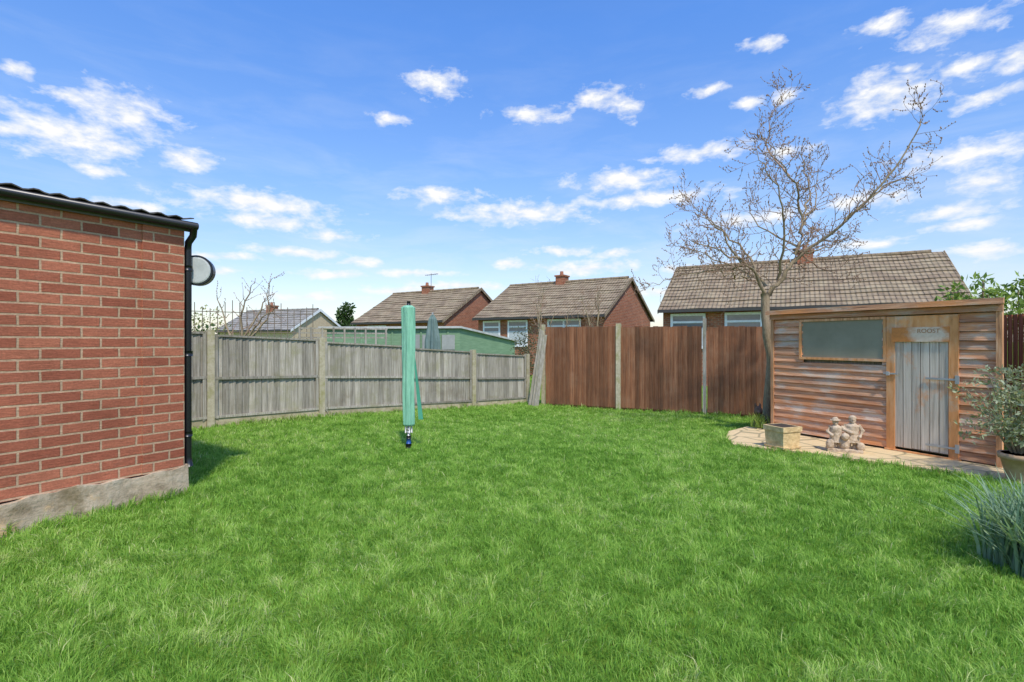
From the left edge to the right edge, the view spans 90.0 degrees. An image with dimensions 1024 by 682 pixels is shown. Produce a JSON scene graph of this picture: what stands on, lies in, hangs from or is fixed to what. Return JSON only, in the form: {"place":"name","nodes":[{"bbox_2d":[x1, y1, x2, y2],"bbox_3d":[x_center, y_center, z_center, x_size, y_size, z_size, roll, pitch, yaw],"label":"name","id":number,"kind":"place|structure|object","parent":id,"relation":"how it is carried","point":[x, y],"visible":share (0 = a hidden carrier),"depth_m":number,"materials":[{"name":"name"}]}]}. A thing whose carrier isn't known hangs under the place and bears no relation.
{"place":"outdoors","nodes":[
{"label":"outdoors","id":0,"kind":"place"},
{"bbox_2d":[0,342,1023,681],"bbox_3d":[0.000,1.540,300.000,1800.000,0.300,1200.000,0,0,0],"label":"ground","id":1,"kind":"structure","parent":0,"point":[484,640],"depth_m":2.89,"materials":[{"name":"green plant"}]},
{"bbox_2d":[0,183,198,537],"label":"brick garage","id":2,"kind":"structure","parent":1,"relation":"on","point":[96,353],"depth_m":4.40,"materials":[{"name":"brick"}]},
{"bbox_2d":[192,255,215,285],"bbox_3d":[-3.219,-0.715,5.267,0.308,0.308,0.219,0,0,-16],"label":"round wall light","id":3,"kind":"object","parent":2,"relation":"attached to","point":[203,272],"visible":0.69,"depth_m":5.18,"materials":[{"name":"white plastic"}]},
{"bbox_2d":[192,323,219,334],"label":"distant tree line","id":4,"kind":"object","parent":1,"relation":"on","point":[207,326],"depth_m":76.86,"materials":[{"name":"green plant"}]},
{"bbox_2d":[192,304,236,336],"bbox_3d":[-8.448,0.035,13.601,2.110,2.070,1.442,0,0,0],"label":"yellow shrub","id":5,"kind":"object","parent":1,"relation":"on","point":[200,314],"visible":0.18,"depth_m":13.66,"materials":[{"name":"plant"}]},
{"bbox_2d":[206,272,285,335],"bbox_3d":[-5.770,-0.099,11.016,1.743,2.809,0.822,0,0,0],"label":"bare shrub","id":6,"kind":"object","parent":1,"relation":"on","point":[252,323],"visible":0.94,"depth_m":11.01,"materials":[{"name":"brown plant"}]},
{"bbox_2d":[192,300,312,338],"bbox_3d":[-6.250,0.290,11.600,3.377,2.420,0.018,0,0,-37],"label":"iron railing","id":7,"kind":"object","parent":1,"relation":"on","point":[260,332],"visible":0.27,"depth_m":11.72,"materials":[{"name":"black metal"}]},
{"bbox_2d":[216,302,341,341],"bbox_3d":[-16.300,-0.485,36.350,7.000,4.570,5.320,0,0,23],"label":"bungalow","id":8,"kind":"object","parent":1,"relation":"on","point":[319,318],"visible":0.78,"depth_m":34.83,"materials":[{"name":"grey tile"}]},
{"bbox_2d":[246,412,319,423],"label":"border bulbs","id":9,"kind":"object","parent":1,"relation":"on","point":[292,418],"visible":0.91,"depth_m":9.27,"materials":[{"name":"green plant"}]},
{"bbox_2d":[298,327,386,344],"bbox_3d":[-3.712,0.600,11.379,1.929,1.800,0.049,0,0,-31],"label":"garden trellis","id":10,"kind":"object","parent":1,"relation":"on","point":[344,333],"visible":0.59,"depth_m":11.37,"materials":[{"name":"grey wood"}]},
{"bbox_2d":[334,301,356,326],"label":"conifer tree","id":11,"kind":"object","parent":1,"relation":"on","point":[345,315],"visible":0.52,"depth_m":59.37,"materials":[{"name":"green plant"}]},
{"bbox_2d":[192,330,529,428],"bbox_3d":[-3.015,0.825,10.574,9.615,2.130,0.116,0,0,-44],"label":"grey timber fence","id":12,"kind":"object","parent":1,"relation":"on","point":[236,379],"visible":0.66,"depth_m":9.95,"materials":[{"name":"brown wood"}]},
{"bbox_2d":[401,301,422,447],"bbox_3d":[-1.403,0.480,7.198,0.308,2.080,0.149,0,0,0],"label":"rotary airer","id":13,"kind":"object","parent":1,"relation":"on","point":[408,339],"visible":1,"depth_m":7.16,"materials":[{"name":"green fabric"}]},
{"bbox_2d":[318,326,516,354],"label":"green outbuilding","id":14,"kind":"structure","parent":1,"relation":"on","point":[459,338],"depth_m":14.94,"materials":[{"name":"wood"}]},
{"bbox_2d":[415,335,454,349],"bbox_3d":[-2.365,0.035,14.589,1.652,0.430,0.020,0,0,-35],"label":"window","id":15,"kind":"structure","parent":14,"relation":"in","point":[448,341],"depth_m":14.88,"materials":[{"name":"white glass"}]},
{"bbox_2d":[356,291,489,329],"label":"walls","id":16,"kind":"structure","parent":1,"relation":"on","point":[466,313],"depth_m":30.21,"materials":[{"name":"brick"}]},
{"bbox_2d":[351,287,490,322],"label":"roof","id":17,"kind":"structure","parent":16,"relation":"on","point":[441,304],"depth_m":31.43,"materials":[{"name":"tile"}]},
{"bbox_2d":[350,287,491,324],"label":"gutters and verges","id":18,"kind":"object","parent":17,"relation":"attached to","point":[465,302],"visible":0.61,"depth_m":30.06,"materials":[{"name":"white plastic"}]},
{"bbox_2d":[421,282,434,293],"bbox_3d":[-5.490,-3.190,33.327,0.600,1.220,0.700,0,0,33],"label":"chimney","id":19,"kind":"object","parent":17,"relation":"on","point":[426,288],"visible":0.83,"depth_m":33.09,"materials":[{"name":"brick"}]},
{"bbox_2d":[424,312,440,349],"bbox_3d":[-2.000,0.440,12.900,0.383,2.320,0.383,0,0,-22],"label":"closed parasol","id":20,"kind":"object","parent":1,"relation":"on","point":[432,339],"visible":0.72,"depth_m":12.80,"materials":[{"name":"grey fabric"}]},
{"bbox_2d":[510,323,540,377],"bbox_3d":[0.421,0.422,14.540,1.059,1.902,1.159,0,0,0],"label":"ivy bush","id":21,"kind":"object","parent":1,"relation":"on","point":[525,349],"visible":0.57,"depth_m":14.45,"materials":[{"name":"brown plant"}]},
{"bbox_2d":[528,329,546,405],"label":"leaning planks","id":22,"kind":"object","parent":1,"relation":"on","point":[534,397],"visible":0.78,"depth_m":13.27,"materials":[{"name":"grey wood"}]},
{"bbox_2d":[521,277,604,359],"bbox_3d":[1.969,-0.421,19.128,3.424,3.864,3.385,0,0,0],"label":"bare shrub","id":23,"kind":"object","parent":1,"relation":"on","point":[598,302],"visible":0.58,"depth_m":19.06,"materials":[{"name":"brown plant"}]},
{"bbox_2d":[478,283,649,375],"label":"walls","id":24,"kind":"structure","parent":1,"relation":"on","point":[626,310],"depth_m":25.54,"materials":[{"name":"brick"}]},
{"bbox_2d":[483,318,580,346],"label":"windows","id":25,"kind":"structure","parent":24,"relation":"attached to","point":[492,327],"depth_m":25.74,"materials":[{"name":"white paint"}]},
{"bbox_2d":[473,276,652,319],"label":"roof","id":26,"kind":"structure","parent":24,"relation":"on","point":[512,300],"depth_m":26.39,"materials":[{"name":"tile"}]},
{"bbox_2d":[554,271,569,284],"bbox_3d":[2.757,-3.210,28.157,0.600,1.220,0.700,0,0,33],"label":"chimney","id":27,"kind":"object","parent":26,"relation":"on","point":[561,278],"visible":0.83,"depth_m":27.94,"materials":[{"name":"brick"}]},
{"bbox_2d":[472,277,654,321],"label":"gutters and verges","id":28,"kind":"object","parent":26,"relation":"attached to","point":[610,307],"visible":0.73,"depth_m":25.25,"materials":[{"name":"white plastic"}]},
{"bbox_2d":[541,318,775,417],"bbox_3d":[4.371,0.685,11.719,7.928,2.410,0.110,0,0,25],"label":"brown timber fence","id":29,"kind":"object","parent":1,"relation":"on","point":[644,368],"visible":0.58,"depth_m":12.15,"materials":[{"name":"brown wood"}]},
{"bbox_2d":[663,310,775,385],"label":"walls","id":30,"kind":"structure","parent":1,"relation":"on","point":[715,319],"depth_m":19.23,"materials":[{"name":"brick"}]},
{"bbox_2d":[670,312,761,348],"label":"windows","id":31,"kind":"structure","parent":30,"relation":"attached to","point":[745,319],"depth_m":18.89,"materials":[{"name":"white paint"}]},
{"bbox_2d":[658,249,971,309],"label":"roof","id":32,"kind":"structure","parent":30,"relation":"on","point":[907,276],"depth_m":18.58,"materials":[{"name":"tile"}]},
{"bbox_2d":[797,245,814,263],"bbox_3d":[11.783,-3.230,20.595,0.650,1.220,0.700,0,0,29],"label":"chimney","id":33,"kind":"object","parent":32,"relation":"on","point":[803,259],"visible":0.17,"depth_m":20.32,"materials":[{"name":"brick"}]},
{"bbox_2d":[657,250,972,312],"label":"gutters and verges","id":34,"kind":"object","parent":32,"relation":"attached to","point":[735,309],"visible":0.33,"depth_m":18.24,"materials":[{"name":"plastic"}]},
{"bbox_2d":[753,403,766,427],"bbox_3d":[4.355,1.328,9.001,0.234,0.462,0.185,0,0,-26],"label":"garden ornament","id":35,"kind":"object","parent":1,"relation":"on","point":[757,409],"visible":0.43,"depth_m":8.95,"materials":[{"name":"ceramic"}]},
{"bbox_2d":[625,66,955,423],"bbox_3d":[5.064,-1.684,9.479,5.612,6.877,3.180,0,0,0],"label":"bare fruit tree","id":36,"kind":"object","parent":1,"relation":"on","point":[765,320],"visible":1,"depth_m":9.23,"materials":[{"name":"brown plant"}]},
{"bbox_2d":[912,467,1023,578],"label":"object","id":37,"kind":"object","parent":1,"relation":"on","point":[1003,530],"visible":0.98,"depth_m":3.42,"materials":[{"name":"green plant"}]},
{"bbox_2d":[934,271,1023,341],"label":"laurel bush","id":38,"kind":"object","parent":1,"relation":"on","point":[993,292],"visible":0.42,"depth_m":8.96,"materials":[{"name":"green plant"}]},
{"bbox_2d":[946,363,1023,453],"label":"potted shrub","id":39,"kind":"object","parent":1,"relation":"on","point":[1015,435],"visible":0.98,"depth_m":5.43,"materials":[{"name":"green plant"}]},
{"bbox_2d":[1004,314,1023,442],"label":"red timber fence","id":40,"kind":"object","parent":1,"relation":"on","point":[1016,339],"visible":0.1,"depth_m":7.72,"materials":[{"name":"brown wood"}]},
{"bbox_2d":[0,0,1023,336],"label":"sky","id":41,"kind":"structure","parent":0,"point":[357,152],"materials":[{"name":"blue"}]},
{"bbox_2d":[726,427,1007,480],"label":"patio paving","id":42,"kind":"structure","parent":0,"point":[752,436],"depth_m":6.59,"materials":[{"name":"beige stone"}]},
{"bbox_2d":[748,412,769,427],"bbox_3d":[4.227,1.328,8.766,0.418,0.284,0.404,0,0,-37],"label":"strap leaf plant","id":43,"kind":"object","parent":42,"relation":"on","point":[759,422],"visible":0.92,"depth_m":8.72,"materials":[{"name":"green plant"}]},
{"bbox_2d":[763,423,801,449],"bbox_3d":[3.760,1.321,7.120,0.345,0.298,0.345,0,0,-20],"label":"stone planter","id":44,"kind":"object","parent":42,"relation":"on","point":[782,436],"visible":0.99,"depth_m":7.01,"materials":[{"name":"stone"}]},
{"bbox_2d":[826,415,864,453],"bbox_3d":[4.453,1.243,6.848,0.453,0.503,0.258,0,0,25],"label":"stone statue","id":45,"kind":"object","parent":42,"relation":"on","point":[847,439],"visible":0.99,"depth_m":6.80,"materials":[{"name":"beige stone"}]},
{"bbox_2d":[765,297,1003,467],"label":"wooden shed","id":46,"kind":"structure","parent":42,"relation":"on","point":[885,374],"depth_m":6.88,"materials":[{"name":"brown wood"}]},
{"bbox_2d":[802,319,882,358],"bbox_3d":[4.831,-0.025,7.538,0.008,0.550,1.160,0,0,-28],"label":"window","id":47,"kind":"structure","parent":46,"relation":"in","point":[860,339],"depth_m":7.49,"materials":[{"name":"glass"}]},
{"bbox_2d":[895,342,948,453],"bbox_3d":[5.312,0.628,6.646,0.036,1.575,0.587,0,0,-28],"label":"door","id":48,"kind":"structure","parent":46,"relation":"in","point":[921,404],"depth_m":6.62,"materials":[{"name":"grey wood"}]},
{"bbox_2d":[997,450,1023,483],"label":"plant pot","id":49,"kind":"object","parent":42,"relation":"on","point":[1013,463],"visible":0.88,"depth_m":5.32,"materials":[{"name":"ceramic"}]}
]}

